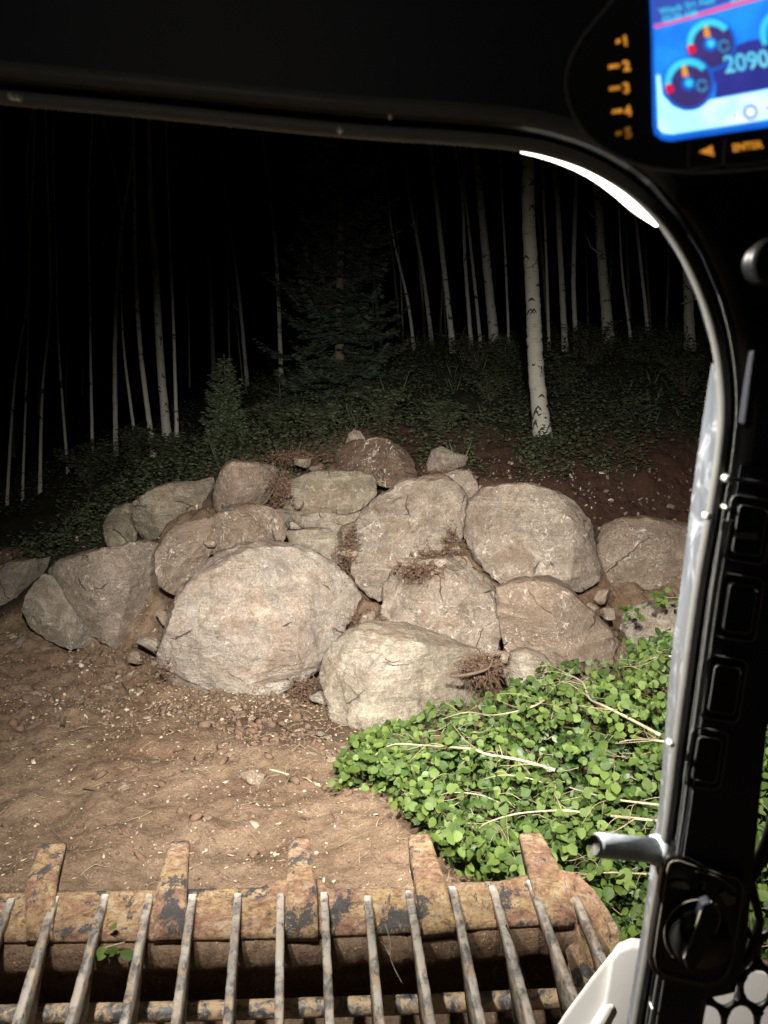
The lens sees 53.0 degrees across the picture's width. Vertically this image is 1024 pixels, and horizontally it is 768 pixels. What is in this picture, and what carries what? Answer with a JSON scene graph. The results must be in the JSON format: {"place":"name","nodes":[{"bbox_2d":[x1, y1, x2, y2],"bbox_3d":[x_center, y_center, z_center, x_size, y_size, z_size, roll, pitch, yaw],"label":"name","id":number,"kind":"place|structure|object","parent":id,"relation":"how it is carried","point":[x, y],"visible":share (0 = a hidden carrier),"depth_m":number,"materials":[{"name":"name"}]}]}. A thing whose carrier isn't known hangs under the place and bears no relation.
{"place":"outdoors","nodes":[
{"label":"outdoors","id":0,"kind":"place"},
{"bbox_2d":[0,105,699,387],"label":"sky","id":1,"kind":"structure","parent":0,"point":[251,225],"materials":[{"name":"black"}]},
{"bbox_2d":[0,311,767,984],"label":"ground","id":2,"kind":"structure","parent":0,"point":[666,467],"depth_m":5.74,"materials":[{"name":"soil"}]},
{"bbox_2d":[3,108,33,500],"bbox_3d":[-5.035,-2.943,10.911,0.638,6.596,0.305,0,6,0],"label":"aspen tree","id":3,"kind":"object","parent":2,"relation":"on","point":[24,432],"visible":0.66,"depth_m":10.93,"materials":[{"name":"grey plant"}]},
{"bbox_2d":[5,109,34,505],"bbox_3d":[-5.123,-3.028,10.782,0.660,6.931,0.217,-3,7,-25],"label":"aspen tree","id":4,"kind":"object","parent":2,"relation":"on","point":[13,392],"visible":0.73,"depth_m":10.86,"materials":[{"name":"grey plant"}]},
{"bbox_2d":[0,557,50,605],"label":"boulder","id":5,"kind":"object","parent":2,"relation":"on","point":[18,577],"visible":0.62,"depth_m":7.65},
{"bbox_2d":[26,108,41,415],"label":"aspen tree","id":6,"kind":"object","parent":2,"relation":"on","point":[40,301],"visible":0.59,"depth_m":26.73,"materials":[{"name":"grey plant"}]},
{"bbox_2d":[37,109,51,493],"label":"aspen tree","id":7,"kind":"object","parent":2,"relation":"on","point":[39,488],"visible":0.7,"depth_m":11.11,"materials":[{"name":"grey plant"}]},
{"bbox_2d":[32,109,69,473],"bbox_3d":[-4.963,-3.239,11.503,0.514,6.407,0.195,3,7,23],"label":"aspen tree","id":8,"kind":"object","parent":2,"relation":"on","point":[62,400],"visible":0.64,"depth_m":11.47,"materials":[{"name":"grey plant"}]},
{"bbox_2d":[21,573,96,649],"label":"boulder","id":9,"kind":"object","parent":2,"relation":"on","point":[50,613],"visible":0.98,"depth_m":6.55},
{"bbox_2d":[58,110,67,430],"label":"aspen tree","id":10,"kind":"object","parent":2,"relation":"on","point":[66,382],"visible":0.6,"depth_m":22.50,"materials":[{"name":"grey plant"}]},
{"bbox_2d":[51,442,117,481],"bbox_3d":[-4.093,-0.661,10.686,0.755,0.616,0.819,5,8,36],"label":"shrub","id":11,"kind":"object","parent":2,"relation":"on","point":[71,460],"visible":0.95,"depth_m":10.69,"materials":[{"name":"green plant"}]},
{"bbox_2d":[87,113,104,452],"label":"aspen tree","id":12,"kind":"object","parent":2,"relation":"on","point":[90,339],"visible":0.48,"depth_m":11.09,"materials":[{"name":"grey plant"}]},
{"bbox_2d":[48,539,158,648],"bbox_3d":[-2.524,0.688,6.994,0.959,0.921,0.713,3,7,24],"label":"boulder","id":13,"kind":"object","parent":2,"relation":"on","point":[107,590],"visible":0.84,"depth_m":6.64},
{"bbox_2d":[103,119,134,434],"bbox_3d":[-3.807,-2.974,11.204,0.512,5.321,0.129,3,7,27],"label":"aspen tree","id":14,"kind":"object","parent":2,"relation":"on","point":[128,390],"visible":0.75,"depth_m":11.19,"materials":[{"name":"grey plant"}]},
{"bbox_2d":[103,502,137,545],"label":"boulder","id":15,"kind":"object","parent":2,"relation":"on","point":[119,527],"visible":0.73,"depth_m":7.61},
{"bbox_2d":[112,121,132,455],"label":"aspen tree","id":16,"kind":"object","parent":2,"relation":"on","point":[114,396],"visible":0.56,"depth_m":11.63,"materials":[{"name":"grey plant"}]},
{"bbox_2d":[111,424,155,463],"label":"shrub","id":17,"kind":"object","parent":2,"relation":"on","point":[134,440],"visible":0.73,"depth_m":10.77,"materials":[{"name":"green plant"}]},
{"bbox_2d":[123,118,143,382],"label":"aspen tree","id":18,"kind":"object","parent":2,"relation":"on","point":[127,315],"visible":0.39,"depth_m":34.27,"materials":[{"name":"grey plant"}]},
{"bbox_2d":[123,117,156,457],"bbox_3d":[-3.438,-3.909,10.756,0.504,7.329,0.245,2,7,20],"label":"aspen tree","id":19,"kind":"object","parent":2,"relation":"on","point":[143,375],"visible":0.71,"depth_m":10.80,"materials":[{"name":"grey plant"}]},
{"bbox_2d":[127,118,171,443],"bbox_3d":[-3.329,-4.360,11.062,0.558,8.016,0.381,1,7,12],"label":"aspen tree","id":20,"kind":"object","parent":2,"relation":"on","point":[164,411],"visible":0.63,"depth_m":11.13,"materials":[{"name":"grey plant"}]},
{"bbox_2d":[144,432,191,461],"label":"shrub","id":21,"kind":"object","parent":2,"relation":"on","point":[155,441],"visible":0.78,"depth_m":10.02,"materials":[{"name":"green plant"}]},
{"bbox_2d":[131,477,214,539],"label":"boulder","id":22,"kind":"object","parent":2,"relation":"on","point":[156,510],"visible":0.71,"depth_m":7.38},
{"bbox_2d":[163,120,186,439],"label":"aspen tree","id":23,"kind":"object","parent":2,"relation":"on","point":[176,422],"visible":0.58,"depth_m":11.29,"materials":[{"name":"grey plant"}]},
{"bbox_2d":[153,518,213,594],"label":"boulder","id":24,"kind":"object","parent":2,"relation":"on","point":[182,553],"visible":0.91,"depth_m":6.51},
{"bbox_2d":[0,568,367,726],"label":"gravel","id":25,"kind":"structure","parent":2,"relation":"on","point":[105,710],"depth_m":5.64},
{"bbox_2d":[198,124,216,379],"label":"aspen tree","id":26,"kind":"object","parent":2,"relation":"on","point":[212,345],"visible":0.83,"depth_m":28.98,"materials":[{"name":"grey plant"}]},
{"bbox_2d":[0,675,450,888],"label":"rootlets","id":27,"kind":"object","parent":2,"relation":"on","point":[209,772],"visible":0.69,"depth_m":4.36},
{"bbox_2d":[199,355,256,450],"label":"fir","id":28,"kind":"object","parent":2,"relation":"on","point":[227,409],"visible":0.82,"depth_m":9.28,"materials":[{"name":"green plant"}]},
{"bbox_2d":[227,127,232,373],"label":"aspen tree","id":29,"kind":"object","parent":2,"relation":"on","point":[228,317],"visible":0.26,"depth_m":26.88,"materials":[{"name":"grey plant"}]},
{"bbox_2d":[105,684,359,761],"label":"gravel","id":30,"kind":"structure","parent":2,"relation":"on","point":[162,712],"depth_m":5.29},
{"bbox_2d":[217,125,249,385],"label":"aspen tree","id":31,"kind":"object","parent":2,"relation":"on","point":[245,363],"visible":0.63,"depth_m":18.22,"materials":[{"name":"grey plant"}]},
{"bbox_2d":[213,459,277,511],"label":"boulder","id":32,"kind":"object","parent":2,"relation":"on","point":[238,481],"visible":0.84,"depth_m":7.16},
{"bbox_2d":[0,651,500,877],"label":"soil clods","id":33,"kind":"object","parent":2,"relation":"on","point":[255,724],"visible":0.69,"depth_m":4.80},
{"bbox_2d":[156,540,361,694],"bbox_3d":[-0.970,0.805,6.165,1.571,1.154,1.190,0,6,0],"label":"boulder","id":34,"kind":"object","parent":2,"relation":"on","point":[240,615],"visible":0.88,"depth_m":5.81,"materials":[{"name":"stone"}]},
{"bbox_2d":[208,502,287,554],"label":"boulder","id":35,"kind":"object","parent":34,"relation":"on","point":[233,525],"visible":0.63,"depth_m":6.62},
{"bbox_2d":[259,462,297,512],"bbox_3d":[-0.941,-0.195,6.833,0.381,0.493,0.454,-2,7,-19],"label":"root mat","id":36,"kind":"object","parent":35,"relation":"on","point":[284,483],"visible":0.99,"depth_m":6.85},
{"bbox_2d":[259,130,283,382],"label":"aspen tree","id":37,"kind":"object","parent":2,"relation":"on","point":[279,332],"visible":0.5,"depth_m":13.72,"materials":[{"name":"grey plant"}]},
{"bbox_2d":[246,402,309,433],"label":"shrub","id":38,"kind":"object","parent":2,"relation":"on","point":[276,413],"visible":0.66,"depth_m":9.28,"materials":[{"name":"green plant"}]},
{"bbox_2d":[244,666,318,695],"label":"boulder","id":39,"kind":"object","parent":2,"relation":"on","point":[268,685],"visible":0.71,"depth_m":5.65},
{"bbox_2d":[246,444,334,472],"bbox_3d":[-0.911,-0.535,7.691,0.915,0.300,0.444,0,6,0],"label":"root mat","id":40,"kind":"object","parent":2,"relation":"on","point":[283,457],"visible":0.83,"depth_m":7.67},
{"bbox_2d":[276,644,322,710],"bbox_3d":[-0.552,1.272,5.506,0.480,0.636,0.436,0,6,0],"label":"root mat","id":41,"kind":"object","parent":2,"relation":"on","point":[303,690],"visible":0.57,"depth_m":5.51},
{"bbox_2d":[0,464,600,887],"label":"wood chips","id":42,"kind":"object","parent":2,"relation":"on","point":[254,822],"visible":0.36,"depth_m":4.56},
{"bbox_2d":[0,833,618,1023],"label":"rock bucket","id":43,"kind":"object","parent":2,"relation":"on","point":[300,944],"visible":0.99,"depth_m":2.20,"materials":[{"name":"paint"}]},
{"bbox_2d":[95,923,132,960],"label":"leafy sprig","id":44,"kind":"object","parent":43,"relation":"attached to","point":[105,953],"visible":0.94,"depth_m":2.10,"materials":[{"name":"green plant"}]},
{"bbox_2d":[285,403,341,440],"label":"shrub","id":45,"kind":"object","parent":2,"relation":"on","point":[318,419],"visible":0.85,"depth_m":8.45,"materials":[{"name":"green plant"}]},
{"bbox_2d":[286,527,349,565],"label":"boulder","id":46,"kind":"object","parent":2,"relation":"on","point":[322,540],"visible":0.66,"depth_m":6.81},
{"bbox_2d":[301,510,360,531],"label":"boulder","id":47,"kind":"object","parent":2,"relation":"on","point":[331,521],"visible":0.52,"depth_m":6.98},
{"bbox_2d":[278,469,376,516],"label":"boulder","id":48,"kind":"object","parent":47,"relation":"on","point":[340,492],"visible":0.91,"depth_m":7.00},
{"bbox_2d":[252,136,434,413],"bbox_3d":[-0.590,-3.700,11.010,2.696,5.042,2.856,0,6,0],"label":"tall spruce","id":49,"kind":"object","parent":2,"relation":"on","point":[345,320],"visible":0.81,"depth_m":10.71,"materials":[{"name":"green plant"}]},
{"bbox_2d":[0,307,712,564],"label":"undergrowth","id":50,"kind":"object","parent":2,"relation":"on","point":[254,431],"visible":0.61,"depth_m":9.11,"materials":[{"name":"green plant"}]},
{"bbox_2d":[334,437,417,487],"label":"boulder","id":51,"kind":"object","parent":2,"relation":"on","point":[386,463],"visible":0.84,"depth_m":7.53,"materials":[{"name":"stone"}]},
{"bbox_2d":[353,385,406,424],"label":"shrub","id":52,"kind":"object","parent":2,"relation":"on","point":[387,399],"visible":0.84,"depth_m":8.72,"materials":[{"name":"green plant"}]},
{"bbox_2d":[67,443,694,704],"bbox_3d":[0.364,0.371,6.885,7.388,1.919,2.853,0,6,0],"label":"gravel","id":53,"kind":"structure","parent":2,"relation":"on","point":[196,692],"depth_m":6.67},
{"bbox_2d":[0,0,767,1023],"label":"loader cab","id":54,"kind":"object","parent":2,"relation":"on","point":[472,72],"visible":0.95,"depth_m":0.65,"materials":[{"name":"black metal"}]},
{"bbox_2d":[588,833,675,866],"bbox_3d":[0.265,0.357,0.810,0.104,0.050,0.034,-3,7,-22],"label":"striker pin","id":55,"kind":"object","parent":54,"relation":"attached to","point":[652,849],"visible":0.94,"depth_m":0.80,"materials":[{"name":"metal"}]},
{"bbox_2d":[558,938,767,1023],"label":"lift boom","id":56,"kind":"object","parent":54,"relation":"attached to","point":[603,996],"visible":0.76,"depth_m":1.55,"materials":[{"name":"white paint"}]},
{"bbox_2d":[565,0,767,173],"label":"control display","id":57,"kind":"object","parent":54,"relation":"attached to","point":[677,86],"visible":1,"depth_m":0.45,"materials":[{"name":"black plastic"}]},
{"bbox_2d":[646,850,746,987],"bbox_3d":[0.334,0.438,0.810,0.097,0.165,0.057,0,6,0],"label":"door latch","id":58,"kind":"object","parent":54,"relation":"attached to","point":[696,922],"visible":1,"depth_m":0.81,"materials":[{"name":"black plastic"}]},
{"bbox_2d":[683,726,728,790],"bbox_3d":[0.325,0.249,0.777,0.042,0.071,0.019,0,6,0],"label":"rocker switch","id":59,"kind":"object","parent":54,"relation":"attached to","point":[709,752],"visible":1,"depth_m":0.77,"materials":[{"name":"black plastic"}]},
{"bbox_2d":[699,655,747,722],"bbox_3d":[0.335,0.175,0.760,0.044,0.073,0.019,0,6,0],"label":"rocker switch","id":60,"kind":"object","parent":54,"relation":"attached to","point":[726,688],"visible":1,"depth_m":0.76,"materials":[{"name":"black plastic"}]},
{"bbox_2d":[706,818,767,1023],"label":"window guard","id":61,"kind":"object","parent":54,"relation":"attached to","point":[757,935],"visible":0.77,"depth_m":0.89,"materials":[{"name":"black paint"}]},
{"bbox_2d":[713,573,764,642],"bbox_3d":[0.341,0.092,0.740,0.045,0.070,0.019,0,6,0],"label":"rocker switch","id":62,"kind":"object","parent":54,"relation":"attached to","point":[739,607],"visible":1,"depth_m":0.74,"materials":[{"name":"black plastic"}]},
{"bbox_2d":[722,495,767,565],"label":"rocker switch","id":63,"kind":"object","parent":54,"relation":"attached to","point":[748,540],"visible":1,"depth_m":0.72,"materials":[{"name":"black plastic"}]},
{"bbox_2d":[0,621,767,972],"bbox_3d":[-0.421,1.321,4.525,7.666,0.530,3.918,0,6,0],"label":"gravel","id":64,"kind":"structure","parent":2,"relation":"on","point":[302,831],"depth_m":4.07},
{"bbox_2d":[377,141,415,351],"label":"aspen tree","id":65,"kind":"object","parent":2,"relation":"on","point":[405,290],"visible":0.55,"depth_m":13.65,"materials":[{"name":"grey plant"}]},
{"bbox_2d":[319,620,487,729],"bbox_3d":[0.075,1.163,5.541,1.164,0.770,0.802,-6,9,-42],"label":"boulder","id":66,"kind":"object","parent":2,"relation":"on","point":[364,683],"visible":0.75,"depth_m":5.19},
{"bbox_2d":[454,645,510,700],"bbox_3d":[0.663,1.078,5.140,0.404,0.338,0.452,0,6,0],"label":"root mat","id":67,"kind":"object","parent":66,"relation":"on","point":[477,663],"visible":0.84,"depth_m":5.12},
{"bbox_2d":[350,473,466,601],"bbox_3d":[0.203,0.190,6.610,0.995,1.041,0.993,0,6,0],"label":"boulder","id":68,"kind":"object","parent":2,"relation":"on","point":[402,517],"visible":0.81,"depth_m":6.31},
{"bbox_2d":[332,523,363,576],"bbox_3d":[-0.288,0.344,6.404,0.330,0.521,0.389,0,6,0],"label":"root mat","id":69,"kind":"object","parent":68,"relation":"on","point":[348,539],"visible":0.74,"depth_m":6.33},
{"bbox_2d":[408,143,426,349],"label":"aspen tree","id":70,"kind":"object","parent":2,"relation":"on","point":[420,277],"visible":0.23,"depth_m":22.35,"materials":[{"name":"grey plant"}]},
{"bbox_2d":[401,142,434,348],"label":"aspen tree","id":71,"kind":"object","parent":2,"relation":"on","point":[426,298],"visible":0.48,"depth_m":15.83,"materials":[{"name":"grey plant"}]},
{"bbox_2d":[335,751,533,881],"bbox_3d":[0.247,1.390,3.760,0.513,0.355,1.696,-4,8,-31],"label":"plant","id":72,"kind":"object","parent":2,"relation":"on","point":[428,807],"visible":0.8,"depth_m":3.49,"materials":[{"name":"green plant"}]},
{"bbox_2d":[380,555,501,656],"bbox_3d":[0.449,0.727,6.074,0.964,0.779,0.724,0,6,0],"label":"boulder","id":73,"kind":"object","parent":2,"relation":"on","point":[459,606],"visible":0.65,"depth_m":5.84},
{"bbox_2d":[391,555,460,586],"bbox_3d":[0.316,0.465,5.855,0.536,0.289,0.420,0,6,0],"label":"root mat","id":74,"kind":"object","parent":73,"relation":"on","point":[414,567],"visible":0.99,"depth_m":5.81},
{"bbox_2d":[414,400,468,434],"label":"shrub","id":75,"kind":"object","parent":2,"relation":"on","point":[442,415],"visible":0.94,"depth_m":8.64,"materials":[{"name":"green plant"}]},
{"bbox_2d":[428,144,455,353],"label":"aspen tree","id":76,"kind":"object","parent":2,"relation":"on","point":[451,332],"visible":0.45,"depth_m":13.01,"materials":[{"name":"grey plant"}]},
{"bbox_2d":[426,446,468,472],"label":"boulder","id":77,"kind":"object","parent":2,"relation":"on","point":[440,457],"visible":0.7,"depth_m":7.77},
{"bbox_2d":[327,719,581,796],"bbox_3d":[0.261,1.271,4.046,0.896,0.507,1.522,-6,8,-40],"label":"aspen branch","id":78,"kind":"object","parent":2,"relation":"on","point":[368,735],"visible":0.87,"depth_m":4.01,"materials":[{"name":"green plant"}]},
{"bbox_2d":[444,469,478,498],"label":"boulder","id":79,"kind":"object","parent":2,"relation":"on","point":[466,480],"visible":0.45,"depth_m":6.85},
{"bbox_2d":[454,145,473,347],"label":"aspen tree","id":80,"kind":"object","parent":2,"relation":"on","point":[469,324],"visible":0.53,"depth_m":13.31,"materials":[{"name":"grey plant"}]},
{"bbox_2d":[458,146,482,348],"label":"aspen tree","id":81,"kind":"object","parent":2,"relation":"on","point":[471,257],"visible":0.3,"depth_m":13.79,"materials":[{"name":"grey plant"}]},
{"bbox_2d":[441,332,502,369],"bbox_3d":[1.318,-2.394,11.624,0.930,0.599,0.938,0,6,0],"label":"shrub","id":82,"kind":"object","parent":2,"relation":"on","point":[470,351],"visible":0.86,"depth_m":11.56,"materials":[{"name":"green plant"}]},
{"bbox_2d":[472,147,499,350],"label":"aspen tree","id":83,"kind":"object","parent":2,"relation":"on","point":[489,298],"visible":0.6,"depth_m":12.87,"materials":[{"name":"grey plant"}]},
{"bbox_2d":[462,368,520,400],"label":"shrub","id":84,"kind":"object","parent":2,"relation":"on","point":[498,384],"visible":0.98,"depth_m":10.11,"materials":[{"name":"green plant"}]},
{"bbox_2d":[499,149,509,342],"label":"aspen tree","id":85,"kind":"object","parent":2,"relation":"on","point":[506,279],"visible":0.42,"depth_m":13.12,"materials":[{"name":"grey plant"}]},
{"bbox_2d":[485,334,526,369],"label":"fir seedling","id":86,"kind":"object","parent":2,"relation":"on","point":[507,345],"visible":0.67,"depth_m":11.53,"materials":[{"name":"green plant"}]},
{"bbox_2d":[348,666,665,788],"bbox_3d":[1.037,1.033,4.367,2.525,0.807,1.467,0,6,0],"label":"aspen branch","id":87,"kind":"object","parent":2,"relation":"on","point":[529,709],"visible":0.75,"depth_m":4.27,"materials":[{"name":"green plant"}]},
{"bbox_2d":[502,647,559,704],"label":"boulder","id":88,"kind":"object","parent":2,"relation":"on","point":[523,662],"visible":0.52,"depth_m":5.38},
{"bbox_2d":[463,482,601,591],"bbox_3d":[1.274,0.187,6.691,1.068,0.918,1.000,-4,8,-32],"label":"boulder","id":89,"kind":"object","parent":2,"relation":"on","point":[517,529],"visible":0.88,"depth_m":6.38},
{"bbox_2d":[521,153,552,440],"bbox_3d":[1.613,-3.364,8.715,0.825,6.307,0.459,3,7,23],"label":"aspen tree","id":90,"kind":"object","parent":2,"relation":"on","point":[538,394],"visible":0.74,"depth_m":8.67,"materials":[{"name":"white plant"}]},
{"bbox_2d":[542,159,550,350],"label":"aspen tree","id":91,"kind":"object","parent":2,"relation":"on","point":[546,267],"visible":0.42,"depth_m":12.45,"materials":[{"name":"grey plant"}]},
{"bbox_2d":[336,627,767,959],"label":"plants","id":92,"kind":"object","parent":2,"relation":"on","point":[630,901],"visible":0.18,"depth_m":3.99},
{"bbox_2d":[440,795,760,880],"bbox_3d":[0.882,1.417,3.192,1.344,0.374,0.705,1,7,10],"label":"aspen branch","id":93,"kind":"object","parent":92,"relation":"on","point":[502,855],"visible":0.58,"depth_m":3.23,"materials":[{"name":"green plant"}]},
{"bbox_2d":[608,633,672,694],"bbox_3d":[1.789,0.804,4.501,0.974,0.376,1.917,2,7,20],"label":"aspen branch","id":94,"kind":"object","parent":92,"relation":"on","point":[658,667],"visible":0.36,"depth_m":4.08,"materials":[{"name":"green plant"}]},
{"bbox_2d":[530,647,767,956],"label":"aspen branch","id":95,"kind":"object","parent":92,"relation":"on","point":[623,705],"visible":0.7,"depth_m":3.92,"materials":[{"name":"green plant"}]},
{"bbox_2d":[559,757,767,958],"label":"aspen branch","id":96,"kind":"object","parent":92,"relation":"on","point":[609,795],"visible":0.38,"depth_m":3.35,"materials":[{"name":"green plant"}]},
{"bbox_2d":[339,725,766,941],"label":"plants","id":97,"kind":"object","parent":2,"relation":"on","point":[535,781],"visible":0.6,"depth_m":3.52,"materials":[{"name":"green plant"}]},
{"bbox_2d":[340,649,767,946],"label":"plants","id":98,"kind":"object","parent":2,"relation":"on","point":[623,756],"visible":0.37,"depth_m":3.67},
{"bbox_2d":[495,575,619,683],"bbox_3d":[1.338,0.879,5.958,0.975,0.777,0.681,0,6,0],"label":"boulder","id":99,"kind":"object","parent":2,"relation":"on","point":[552,619],"visible":0.8,"depth_m":5.75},
{"bbox_2d":[551,161,568,351],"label":"aspen tree","id":100,"kind":"object","parent":2,"relation":"on","point":[563,317],"visible":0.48,"depth_m":12.19,"materials":[{"name":"grey plant"}]},
{"bbox_2d":[543,352,591,392],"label":"shrub","id":101,"kind":"object","parent":2,"relation":"on","point":[563,369],"visible":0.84,"depth_m":10.26,"materials":[{"name":"green plant"}]},
{"bbox_2d":[571,171,579,352],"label":"aspen tree","id":102,"kind":"object","parent":2,"relation":"on","point":[573,272],"visible":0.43,"depth_m":12.21,"materials":[{"name":"grey plant"}]},
{"bbox_2d":[560,320,622,363],"bbox_3d":[3.046,-2.465,11.359,0.954,0.674,0.785,0,6,0],"label":"shrub","id":103,"kind":"object","parent":2,"relation":"on","point":[585,347],"visible":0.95,"depth_m":11.37,"materials":[{"name":"green plant"}]},
{"bbox_2d":[585,181,615,347],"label":"aspen tree","id":104,"kind":"object","parent":2,"relation":"on","point":[605,296],"visible":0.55,"depth_m":12.81,"materials":[{"name":"grey plant"}]},
{"bbox_2d":[596,395,661,423],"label":"shrub","id":105,"kind":"object","parent":2,"relation":"on","point":[636,404],"visible":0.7,"depth_m":9.13,"materials":[{"name":"green plant"}]},
{"bbox_2d":[596,515,687,589],"bbox_3d":[2.528,0.369,7.016,1.265,0.686,0.580,0,6,0],"label":"boulder","id":106,"kind":"object","parent":2,"relation":"on","point":[645,552],"visible":0.7,"depth_m":6.77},
{"bbox_2d":[619,596,678,666],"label":"boulder","id":107,"kind":"object","parent":2,"relation":"on","point":[662,617],"visible":0.27,"depth_m":5.67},
{"bbox_2d":[550,839,767,936],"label":"plants","id":108,"kind":"object","parent":2,"relation":"on","point":[608,890],"visible":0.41,"depth_m":2.94,"materials":[{"name":"green plant"}]},
{"bbox_2d":[573,726,767,796],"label":"aspen branch","id":109,"kind":"object","parent":2,"relation":"on","point":[598,752],"visible":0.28,"depth_m":3.53,"materials":[{"name":"green plant"}]},
{"bbox_2d":[681,264,696,350],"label":"aspen tree","id":110,"kind":"object","parent":2,"relation":"on","point":[689,299],"visible":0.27,"depth_m":12.23,"materials":[{"name":"grey plant"}]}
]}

